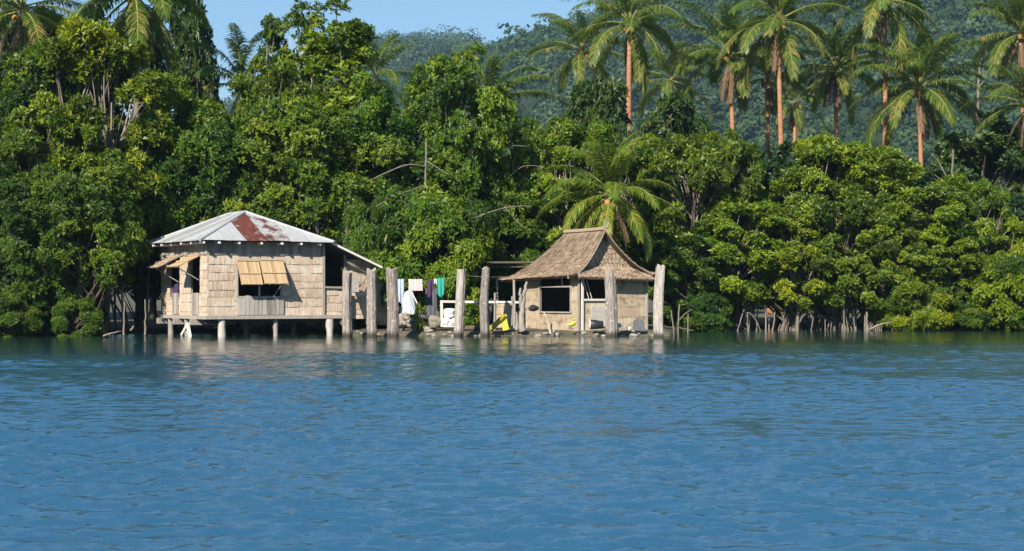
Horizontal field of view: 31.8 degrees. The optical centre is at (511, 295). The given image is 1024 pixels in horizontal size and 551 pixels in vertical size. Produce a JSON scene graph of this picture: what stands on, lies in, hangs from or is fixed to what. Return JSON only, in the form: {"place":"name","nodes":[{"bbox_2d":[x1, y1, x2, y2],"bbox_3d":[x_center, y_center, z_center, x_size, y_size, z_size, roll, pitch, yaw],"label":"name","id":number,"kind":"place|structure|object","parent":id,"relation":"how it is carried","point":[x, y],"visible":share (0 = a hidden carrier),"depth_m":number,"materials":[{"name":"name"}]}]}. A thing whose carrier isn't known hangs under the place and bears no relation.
{"place":"outdoors","nodes":[
{"label":"outdoors","id":0,"kind":"place"},
{"bbox_2d":[0,0,602,117],"label":"sky","id":1,"kind":"structure","parent":0,"point":[398,15],"materials":[{"name":"blue"}]},
{"bbox_2d":[408,279,422,290],"bbox_3d":[-3.342,-0.359,62.212,0.492,0.401,0.054,0,0,0],"label":"towel","id":2,"kind":"object","parent":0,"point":[415,284],"visible":1,"depth_m":62.20,"materials":[{"name":"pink fabric"}]},
{"bbox_2d":[33,286,861,335],"bbox_3d":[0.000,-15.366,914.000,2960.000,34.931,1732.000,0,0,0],"label":"ground","id":3,"kind":"structure","parent":0,"point":[153,327],"depth_m":66.21,"materials":[{"name":"soil"}]},
{"bbox_2d":[0,0,29,140],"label":"dark tree","id":4,"kind":"object","parent":3,"relation":"on","point":[4,56],"visible":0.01,"depth_m":80.33,"materials":[{"name":"green plant"}]},
{"bbox_2d":[0,138,42,288],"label":"broadleaf tree","id":5,"kind":"object","parent":3,"relation":"on","point":[8,166],"visible":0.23,"depth_m":61.68,"materials":[{"name":"green plant"}]},
{"bbox_2d":[0,288,43,336],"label":"leafy bush","id":6,"kind":"object","parent":3,"relation":"on","point":[15,321],"visible":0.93,"depth_m":60.05,"materials":[{"name":"green plant"}]},
{"bbox_2d":[0,0,94,77],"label":"coconut palm","id":7,"kind":"object","parent":3,"relation":"on","point":[23,18],"visible":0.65,"depth_m":73.66,"materials":[{"name":"green plant"}]},
{"bbox_2d":[0,162,96,335],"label":"broadleaf tree","id":8,"kind":"object","parent":3,"relation":"on","point":[39,291],"visible":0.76,"depth_m":60.86,"materials":[{"name":"green plant"}]},
{"bbox_2d":[0,41,97,174],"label":"broadleaf tree","id":9,"kind":"object","parent":3,"relation":"on","point":[16,91],"visible":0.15,"depth_m":64.75,"materials":[{"name":"green plant"}]},
{"bbox_2d":[0,88,111,334],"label":"mangrove tree","id":10,"kind":"object","parent":3,"relation":"on","point":[27,138],"visible":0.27,"depth_m":62.57,"materials":[{"name":"green plant"}]},
{"bbox_2d":[47,296,103,336],"bbox_3d":[-14.975,1.011,61.704,1.930,1.980,1.942,0,0,-17],"label":"leafy bush","id":11,"kind":"object","parent":3,"relation":"on","point":[88,314],"visible":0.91,"depth_m":61.13,"materials":[{"name":"green plant"}]},
{"bbox_2d":[0,0,163,163],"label":"dark tree","id":12,"kind":"object","parent":3,"relation":"on","point":[67,86],"visible":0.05,"depth_m":78.12,"materials":[{"name":"green plant"}]},
{"bbox_2d":[26,147,154,329],"bbox_3d":[-14.833,-1.500,62.657,4.386,7.387,4.477,0,0,37],"label":"broadleaf tree","id":13,"kind":"object","parent":3,"relation":"on","point":[119,224],"visible":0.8,"depth_m":61.80,"materials":[{"name":"green plant"}]},
{"bbox_2d":[27,13,198,334],"bbox_3d":[-15.127,-3.966,65.498,6.561,12.641,6.525,0,0,36],"label":"mangrove tree","id":14,"kind":"object","parent":3,"relation":"on","point":[98,57],"visible":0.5,"depth_m":64.47,"materials":[{"name":"green plant"}]},
{"bbox_2d":[64,0,210,325],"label":"coconut palm","id":15,"kind":"object","parent":3,"relation":"on","point":[137,24],"visible":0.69,"depth_m":70.23,"materials":[{"name":"green plant"}]},
{"bbox_2d":[101,114,201,328],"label":"broadleaf tree","id":16,"kind":"object","parent":3,"relation":"on","point":[138,268],"visible":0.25,"depth_m":65.88,"materials":[{"name":"green plant"}]},
{"bbox_2d":[149,196,160,320],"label":"dark tree","id":17,"kind":"object","parent":3,"relation":"on","point":[152,310],"visible":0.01,"depth_m":76.48,"materials":[{"name":"green plant"}]},
{"bbox_2d":[130,0,222,122],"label":"coconut palm","id":18,"kind":"object","parent":3,"relation":"on","point":[184,54],"visible":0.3,"depth_m":81.24,"materials":[{"name":"green plant"}]},
{"bbox_2d":[122,71,248,327],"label":"broadleaf tree","id":19,"kind":"object","parent":3,"relation":"on","point":[211,151],"visible":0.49,"depth_m":65.47,"materials":[{"name":"green plant"}]},
{"bbox_2d":[178,23,291,115],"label":"coconut palm","id":20,"kind":"object","parent":3,"relation":"on","point":[237,55],"visible":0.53,"depth_m":73.59,"materials":[{"name":"green plant"}]},
{"bbox_2d":[176,78,313,326],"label":"broadleaf tree","id":21,"kind":"object","parent":3,"relation":"on","point":[257,122],"visible":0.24,"depth_m":66.32,"materials":[{"name":"green plant"}]},
{"bbox_2d":[146,210,386,336],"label":"stilt house","id":22,"kind":"structure","parent":3,"relation":"on","point":[275,272],"depth_m":61.60,"materials":[{"name":"brown wood"}]},
{"bbox_2d":[236,259,281,297],"bbox_3d":[-8.564,-0.570,60.880,1.660,1.320,0.060,0,0,-30],"label":"window frame","id":23,"kind":"structure","parent":22,"relation":"in","point":[259,286],"depth_m":60.75,"materials":[{"name":"grey wood"}]},
{"bbox_2d":[255,13,288,83],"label":"slender tree","id":24,"kind":"object","parent":3,"relation":"on","point":[273,39],"visible":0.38,"depth_m":72.86,"materials":[{"name":"green plant"}]},
{"bbox_2d":[228,54,324,326],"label":"mangrove tree","id":25,"kind":"object","parent":3,"relation":"on","point":[271,91],"visible":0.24,"depth_m":68.61,"materials":[{"name":"green plant"}]},
{"bbox_2d":[268,0,336,324],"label":"slender tree","id":26,"kind":"object","parent":3,"relation":"on","point":[298,19],"visible":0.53,"depth_m":71.53,"materials":[{"name":"green plant"}]},
{"bbox_2d":[240,95,380,326],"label":"broadleaf tree","id":27,"kind":"object","parent":3,"relation":"on","point":[300,128],"visible":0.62,"depth_m":66.16,"materials":[{"name":"green plant"}]},
{"bbox_2d":[294,0,380,325],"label":"columnar tree","id":28,"kind":"object","parent":3,"relation":"on","point":[352,49],"visible":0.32,"depth_m":69.42,"materials":[{"name":"green plant"}]},
{"bbox_2d":[342,270,352,336],"bbox_3d":[-5.482,0.629,60.002,0.412,2.941,0.378,0,0,0],"label":"wooden post","id":29,"kind":"object","parent":3,"relation":"on","point":[347,329],"visible":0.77,"depth_m":59.84,"materials":[{"name":"grey wood"}]},
{"bbox_2d":[329,192,400,327],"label":"leafy bush","id":30,"kind":"object","parent":3,"relation":"on","point":[362,230],"visible":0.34,"depth_m":65.60,"materials":[{"name":"green plant"}]},
{"bbox_2d":[312,71,428,325],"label":"broadleaf tree","id":31,"kind":"object","parent":3,"relation":"on","point":[388,118],"visible":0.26,"depth_m":67.97,"materials":[{"name":"green plant"}]},
{"bbox_2d":[366,268,376,336],"bbox_3d":[-4.687,0.584,60.197,0.385,3.033,0.347,0,0,0],"label":"wooden post","id":32,"kind":"object","parent":3,"relation":"on","point":[371,306],"visible":0.75,"depth_m":60.07,"materials":[{"name":"grey wood"}]},
{"bbox_2d":[353,33,412,167],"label":"coconut palm","id":33,"kind":"object","parent":3,"relation":"on","point":[377,61],"visible":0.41,"depth_m":83.97,"materials":[{"name":"green plant"}]},
{"bbox_2d":[386,267,398,336],"bbox_3d":[-3.988,0.583,59.995,0.457,3.034,0.366,0,0,0],"label":"wooden post","id":34,"kind":"object","parent":3,"relation":"on","point":[392,306],"visible":0.77,"depth_m":59.85,"materials":[{"name":"grey wood"}]},
{"bbox_2d":[325,116,488,309],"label":"broadleaf tree","id":35,"kind":"object","parent":3,"relation":"on","point":[389,147],"visible":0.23,"depth_m":66.91,"materials":[{"name":"green plant"}]},
{"bbox_2d":[370,142,448,241],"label":"dead tree","id":36,"kind":"object","parent":3,"relation":"on","point":[425,166],"visible":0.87,"depth_m":65.74,"materials":[{"name":"grey wood"}]},
{"bbox_2d":[414,301,425,332],"bbox_3d":[-3.202,1.003,61.535,0.446,1.624,0.478,0,0,41],"label":"plant","id":37,"kind":"object","parent":3,"relation":"on","point":[418,323],"visible":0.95,"depth_m":61.45,"materials":[{"name":"green plant"}]},
{"bbox_2d":[360,179,500,325],"bbox_3d":[-2.884,-1.178,66.058,5.117,6.239,5.266,0,0,20],"label":"leafy bush","id":38,"kind":"object","parent":3,"relation":"on","point":[418,213],"visible":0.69,"depth_m":64.71,"materials":[{"name":"green plant"}]},
{"bbox_2d":[425,288,438,316],"bbox_3d":[-2.806,0.336,62.904,0.480,1.168,0.068,0,0,0],"label":"dark sheet","id":39,"kind":"object","parent":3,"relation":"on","point":[432,304],"visible":0.69,"depth_m":62.90,"materials":[{"name":"grey fabric"}]},
{"bbox_2d":[428,315,440,328],"bbox_3d":[-2.631,0.932,61.719,0.527,0.492,0.457,0,0,-14],"label":"stone","id":40,"kind":"object","parent":3,"relation":"on","point":[434,321],"visible":1,"depth_m":61.55,"materials":[{"name":"beige stone"}]},
{"bbox_2d":[381,40,530,318],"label":"broadleaf tree","id":41,"kind":"object","parent":3,"relation":"on","point":[441,100],"visible":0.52,"depth_m":67.95,"materials":[{"name":"green plant"}]},
{"bbox_2d":[453,269,465,336],"bbox_3d":[-1.760,0.608,60.416,0.466,2.984,0.339,0,0,-20],"label":"wooden post","id":42,"kind":"object","parent":3,"relation":"on","point":[459,306],"visible":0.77,"depth_m":60.30,"materials":[{"name":"grey wood"}]},
{"bbox_2d":[464,300,479,325],"bbox_3d":[-1.377,0.961,62.385,1.030,1.645,0.959,0,0,-28],"label":"plant","id":43,"kind":"object","parent":3,"relation":"on","point":[468,320],"visible":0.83,"depth_m":62.17,"materials":[{"name":"green plant"}]},
{"bbox_2d":[464,285,480,324],"bbox_3d":[-1.330,0.841,62.635,0.850,2.506,0.913,0,0,7],"label":"plant","id":44,"kind":"object","parent":3,"relation":"on","point":[474,295],"visible":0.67,"depth_m":62.38,"materials":[{"name":"green plant"}]},
{"bbox_2d":[440,300,518,326],"bbox_3d":[-1.093,0.635,61.844,2.742,0.914,0.572,0,0,0],"label":"timber frame","id":45,"kind":"object","parent":3,"relation":"on","point":[441,307],"visible":0.5,"depth_m":61.60,"materials":[{"name":"white wood"}]},
{"bbox_2d":[480,266,489,336],"bbox_3d":[-0.883,0.558,60.211,0.404,3.085,0.334,0,0,0],"label":"wooden post","id":46,"kind":"object","parent":3,"relation":"on","point":[484,310],"visible":0.81,"depth_m":60.07,"materials":[{"name":"grey wood"}]},
{"bbox_2d":[424,50,567,317],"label":"coconut palm","id":47,"kind":"object","parent":3,"relation":"on","point":[487,81],"visible":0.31,"depth_m":79.81,"materials":[{"name":"green plant"}]},
{"bbox_2d":[490,314,508,330],"bbox_3d":[-0.446,0.929,61.188,0.736,0.605,0.300,0,0,18],"label":"yellow chute","id":48,"kind":"object","parent":3,"relation":"on","point":[502,319],"visible":0.95,"depth_m":61.10,"materials":[{"name":"plastic"}]},
{"bbox_2d":[470,261,533,277],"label":"shed frame","id":49,"kind":"object","parent":3,"relation":"on","point":[506,262],"visible":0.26,"depth_m":65.97,"materials":[{"name":"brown wood"}]},
{"bbox_2d":[494,293,512,329],"bbox_3d":[-0.295,0.563,61.880,0.683,1.300,0.140,0,0,0],"label":"fence panel","id":50,"kind":"object","parent":3,"relation":"on","point":[503,309],"visible":0.84,"depth_m":61.88,"materials":[{"name":"brown wood"}]},
{"bbox_2d":[462,82,561,305],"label":"broadleaf tree","id":51,"kind":"object","parent":3,"relation":"on","point":[527,138],"visible":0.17,"depth_m":70.62,"materials":[{"name":"green plant"}]},
{"bbox_2d":[465,180,559,313],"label":"broadleaf tree","id":52,"kind":"object","parent":3,"relation":"on","point":[527,232],"visible":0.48,"depth_m":68.81,"materials":[{"name":"green plant"}]},
{"bbox_2d":[515,281,527,331],"bbox_3d":[0.370,0.390,61.338,0.496,1.731,0.315,0,0,-40],"label":"driftwood","id":53,"kind":"object","parent":3,"relation":"on","point":[520,326],"visible":1,"depth_m":61.28,"materials":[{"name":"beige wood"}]},
{"bbox_2d":[509,116,623,259],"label":"mangrove tree","id":54,"kind":"object","parent":3,"relation":"on","point":[563,131],"visible":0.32,"depth_m":69.95,"materials":[{"name":"green plant"}]},
{"bbox_2d":[494,220,654,330],"label":"thatched hut","id":55,"kind":"object","parent":3,"relation":"on","point":[563,276],"visible":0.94,"depth_m":63.07,"materials":[{"name":"beige plant"}]},
{"bbox_2d":[538,277,571,312],"bbox_3d":[1.507,0.002,63.266,0.050,1.245,2.180,0,0,-30],"label":"window frame","id":56,"kind":"structure","parent":55,"relation":"in","point":[539,286],"depth_m":63.12,"materials":[{"name":"grey wood"}]},
{"bbox_2d":[522,10,632,115],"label":"coconut palm","id":57,"kind":"object","parent":3,"relation":"on","point":[580,57],"visible":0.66,"depth_m":97.54,"materials":[{"name":"green plant"}]},
{"bbox_2d":[562,72,633,144],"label":"dark tree","id":58,"kind":"object","parent":3,"relation":"on","point":[598,99],"visible":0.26,"depth_m":87.09,"materials":[{"name":"green plant"}]},
{"bbox_2d":[534,130,686,262],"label":"coconut palm","id":59,"kind":"object","parent":3,"relation":"on","point":[626,216],"visible":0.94,"depth_m":66.65,"materials":[{"name":"green plant"}]},
{"bbox_2d":[604,269,617,336],"bbox_3d":[3.312,0.609,60.183,0.419,2.983,0.385,0,0,-43],"label":"wooden post","id":60,"kind":"object","parent":3,"relation":"on","point":[611,304],"visible":0.8,"depth_m":60.05,"materials":[{"name":"grey wood"}]},
{"bbox_2d":[573,131,670,270],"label":"mangrove tree","id":61,"kind":"object","parent":3,"relation":"on","point":[644,209],"visible":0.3,"depth_m":70.56,"materials":[{"name":"green plant"}]},
{"bbox_2d":[560,0,695,138],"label":"coconut palm","id":62,"kind":"object","parent":3,"relation":"on","point":[635,48],"visible":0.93,"depth_m":91.66,"materials":[{"name":"green plant"}]},
{"bbox_2d":[653,264,664,337],"bbox_3d":[4.831,0.536,59.014,0.385,3.128,0.350,0,0,0],"label":"wooden post","id":63,"kind":"object","parent":3,"relation":"on","point":[658,304],"visible":0.66,"depth_m":58.87,"materials":[{"name":"grey wood"}]},
{"bbox_2d":[621,39,720,121],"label":"coconut palm","id":64,"kind":"object","parent":3,"relation":"on","point":[668,68],"visible":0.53,"depth_m":104.06,"materials":[{"name":"green plant"}]},
{"bbox_2d":[638,89,711,196],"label":"dark tree","id":65,"kind":"object","parent":3,"relation":"on","point":[668,108],"visible":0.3,"depth_m":87.18,"materials":[{"name":"green plant"}]},
{"bbox_2d":[638,225,727,331],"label":"mangrove tree","id":66,"kind":"object","parent":3,"relation":"on","point":[680,256],"visible":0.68,"depth_m":69.06,"materials":[{"name":"green plant"}]},
{"bbox_2d":[628,131,744,300],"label":"mangrove tree","id":67,"kind":"object","parent":3,"relation":"on","point":[695,165],"visible":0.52,"depth_m":70.38,"materials":[{"name":"green plant"}]},
{"bbox_2d":[670,288,734,331],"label":"leafy bush","id":68,"kind":"object","parent":3,"relation":"on","point":[716,319],"visible":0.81,"depth_m":68.92,"materials":[{"name":"green plant"}]},
{"bbox_2d":[680,127,772,329],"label":"mangrove tree","id":69,"kind":"object","parent":3,"relation":"on","point":[746,184],"visible":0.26,"depth_m":72.31,"materials":[{"name":"green plant"}]},
{"bbox_2d":[659,0,805,313],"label":"coconut palm","id":70,"kind":"object","parent":3,"relation":"on","point":[733,77],"visible":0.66,"depth_m":93.88,"materials":[{"name":"green plant"}]},
{"bbox_2d":[684,196,805,330],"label":"mangrove tree","id":71,"kind":"object","parent":3,"relation":"on","point":[738,293],"visible":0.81,"depth_m":70.06,"materials":[{"name":"green plant"}]},
{"bbox_2d":[718,44,814,312],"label":"coconut palm","id":72,"kind":"object","parent":3,"relation":"on","point":[771,101],"visible":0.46,"depth_m":97.98,"materials":[{"name":"green plant"}]},
{"bbox_2d":[734,140,839,323],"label":"dark tree","id":73,"kind":"object","parent":3,"relation":"on","point":[774,163],"visible":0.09,"depth_m":75.16,"materials":[{"name":"green plant"}]},
{"bbox_2d":[714,0,859,155],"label":"coconut palm","id":74,"kind":"object","parent":3,"relation":"on","point":[779,39],"visible":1,"depth_m":89.87,"materials":[{"name":"green plant"}]},
{"bbox_2d":[738,209,836,330],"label":"mangrove tree","id":75,"kind":"object","parent":3,"relation":"on","point":[814,288],"visible":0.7,"depth_m":70.66,"materials":[{"name":"green plant"}]},
{"bbox_2d":[761,74,828,160],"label":"coconut palm","id":76,"kind":"object","parent":3,"relation":"on","point":[795,122],"visible":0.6,"depth_m":105.60,"materials":[{"name":"green plant"}]},
{"bbox_2d":[766,130,878,329],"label":"mangrove tree","id":77,"kind":"object","parent":3,"relation":"on","point":[818,156],"visible":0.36,"depth_m":72.36,"materials":[{"name":"green plant"}]},
{"bbox_2d":[772,20,893,143],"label":"coconut palm","id":78,"kind":"object","parent":3,"relation":"on","point":[841,85],"visible":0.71,"depth_m":95.57,"materials":[{"name":"green plant"}]},
{"bbox_2d":[783,178,886,330],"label":"mangrove tree","id":79,"kind":"object","parent":3,"relation":"on","point":[859,205],"visible":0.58,"depth_m":70.88,"materials":[{"name":"green plant"}]},
{"bbox_2d":[821,145,935,329],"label":"mangrove tree","id":80,"kind":"object","parent":3,"relation":"on","point":[889,162],"visible":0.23,"depth_m":72.50,"materials":[{"name":"green plant"}]},
{"bbox_2d":[816,0,940,147],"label":"coconut palm","id":81,"kind":"object","parent":3,"relation":"on","point":[877,13],"visible":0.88,"depth_m":91.77,"materials":[{"name":"green plant"}]},
{"bbox_2d":[833,200,937,330],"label":"mangrove tree","id":82,"kind":"object","parent":3,"relation":"on","point":[888,219],"visible":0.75,"depth_m":70.57,"materials":[{"name":"green plant"}]},
{"bbox_2d":[869,277,954,330],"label":"leafy bush","id":83,"kind":"object","parent":3,"relation":"on","point":[936,311],"visible":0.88,"depth_m":70.33,"materials":[{"name":"green plant"}]},
{"bbox_2d":[847,30,989,165],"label":"coconut palm","id":84,"kind":"object","parent":3,"relation":"on","point":[919,65],"visible":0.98,"depth_m":89.86,"materials":[{"name":"green plant"}]},
{"bbox_2d":[908,174,934,204],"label":"dark tree","id":85,"kind":"object","parent":3,"relation":"on","point":[922,180],"visible":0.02,"depth_m":77.83,"materials":[{"name":"green plant"}]},
{"bbox_2d":[874,168,978,327],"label":"mangrove tree","id":86,"kind":"object","parent":3,"relation":"on","point":[943,194],"visible":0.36,"depth_m":71.63,"materials":[{"name":"green plant"}]},
{"bbox_2d":[876,222,984,329],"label":"mangrove tree","id":87,"kind":"object","parent":3,"relation":"on","point":[967,252],"visible":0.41,"depth_m":70.77,"materials":[{"name":"green plant"}]},
{"bbox_2d":[921,163,986,197],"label":"dark tree","id":88,"kind":"object","parent":3,"relation":"on","point":[971,176],"visible":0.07,"depth_m":84.81,"materials":[{"name":"green plant"}]},
{"bbox_2d":[938,252,1006,320],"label":"broadleaf tree","id":89,"kind":"object","parent":3,"relation":"on","point":[953,280],"visible":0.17,"depth_m":71.43,"materials":[{"name":"green plant"}]},
{"bbox_2d":[928,109,1023,199],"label":"dark tree","id":90,"kind":"object","parent":3,"relation":"on","point":[991,155],"visible":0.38,"depth_m":88.93,"materials":[{"name":"green plant"}]},
{"bbox_2d":[942,295,1009,330],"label":"leafy bush","id":91,"kind":"object","parent":3,"relation":"on","point":[979,320],"visible":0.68,"depth_m":70.42,"materials":[{"name":"green plant"}]},
{"bbox_2d":[975,41,986,144],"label":"dead tree","id":92,"kind":"object","parent":3,"relation":"on","point":[978,85],"visible":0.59,"depth_m":94.95,"materials":[{"name":"brown plant"}]},
{"bbox_2d":[957,177,1019,294],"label":"mangrove tree","id":93,"kind":"object","parent":3,"relation":"on","point":[993,215],"visible":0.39,"depth_m":72.31,"materials":[{"name":"green plant"}]},
{"bbox_2d":[957,0,1023,114],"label":"coconut palm","id":94,"kind":"object","parent":3,"relation":"on","point":[1013,6],"visible":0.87,"depth_m":94.00,"materials":[{"name":"green plant"}]},
{"bbox_2d":[959,62,1023,147],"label":"coconut palm","id":95,"kind":"object","parent":3,"relation":"on","point":[1016,92],"visible":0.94,"depth_m":88.11,"materials":[{"name":"green plant"}]},
{"bbox_2d":[965,242,1023,330],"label":"leafy bush","id":96,"kind":"object","parent":3,"relation":"on","point":[1006,269],"visible":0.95,"depth_m":69.81,"materials":[{"name":"green plant"}]},
{"bbox_2d":[969,221,1023,281],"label":"mangrove tree","id":97,"kind":"object","parent":3,"relation":"on","point":[1016,236],"visible":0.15,"depth_m":71.95,"materials":[{"name":"green plant"}]},
{"bbox_2d":[974,195,1023,235],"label":"dark tree","id":98,"kind":"object","parent":3,"relation":"on","point":[1015,204],"visible":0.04,"depth_m":75.03,"materials":[{"name":"green plant"}]},
{"bbox_2d":[0,328,1023,550],"bbox_3d":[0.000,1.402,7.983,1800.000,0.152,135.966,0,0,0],"label":"water","id":99,"kind":"structure","parent":0,"point":[858,439],"depth_m":17.00,"materials":[{"name":"blue liquid"}]},
{"bbox_2d":[453,0,1019,191],"bbox_3d":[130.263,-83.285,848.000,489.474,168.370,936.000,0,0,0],"label":"hill","id":100,"kind":"structure","parent":0,"point":[878,135],"depth_m":569.43,"materials":[{"name":"green plant"}]},
{"bbox_2d":[222,0,1023,195],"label":"hill forest","id":101,"kind":"object","parent":100,"relation":"on","point":[751,120],"visible":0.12,"depth_m":625.39,"materials":[{"name":"green plant"}]},
{"bbox_3d":[-3.866,1.140,61.810,0.331,0.289,0.324,0,0,11],"label":"stone","id":102,"kind":"object","parent":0,"visible":0},
{"bbox_3d":[-3.726,0.996,61.758,0.308,0.264,0.425,0,0,19],"label":"stone","id":103,"kind":"object","parent":102,"relation":"on","visible":0},
{"bbox_2d":[402,312,410,319],"bbox_3d":[-3.635,0.721,61.741,0.361,0.277,0.312,0,0,39],"label":"stone","id":104,"kind":"object","parent":103,"relation":"on","point":[406,314],"visible":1,"depth_m":61.63,"materials":[{"name":"beige stone"}]},
{"bbox_2d":[400,290,415,313],"bbox_3d":[-3.559,0.237,62.087,0.657,0.833,0.651,0,0,0],"label":"white sheet","id":105,"kind":"object","parent":104,"relation":"on","point":[408,304],"visible":0.94,"depth_m":61.91,"materials":[{"name":"white fabric"}]},
{"bbox_3d":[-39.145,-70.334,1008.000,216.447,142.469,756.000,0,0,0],"label":"hill","id":106,"kind":"structure","parent":0,"visible":0},
{"bbox_2d":[173,24,485,118],"bbox_3d":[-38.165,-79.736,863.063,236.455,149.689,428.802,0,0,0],"label":"hill forest","id":107,"kind":"object","parent":106,"relation":"on","point":[407,59],"visible":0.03,"depth_m":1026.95,"materials":[{"name":"green plant"}]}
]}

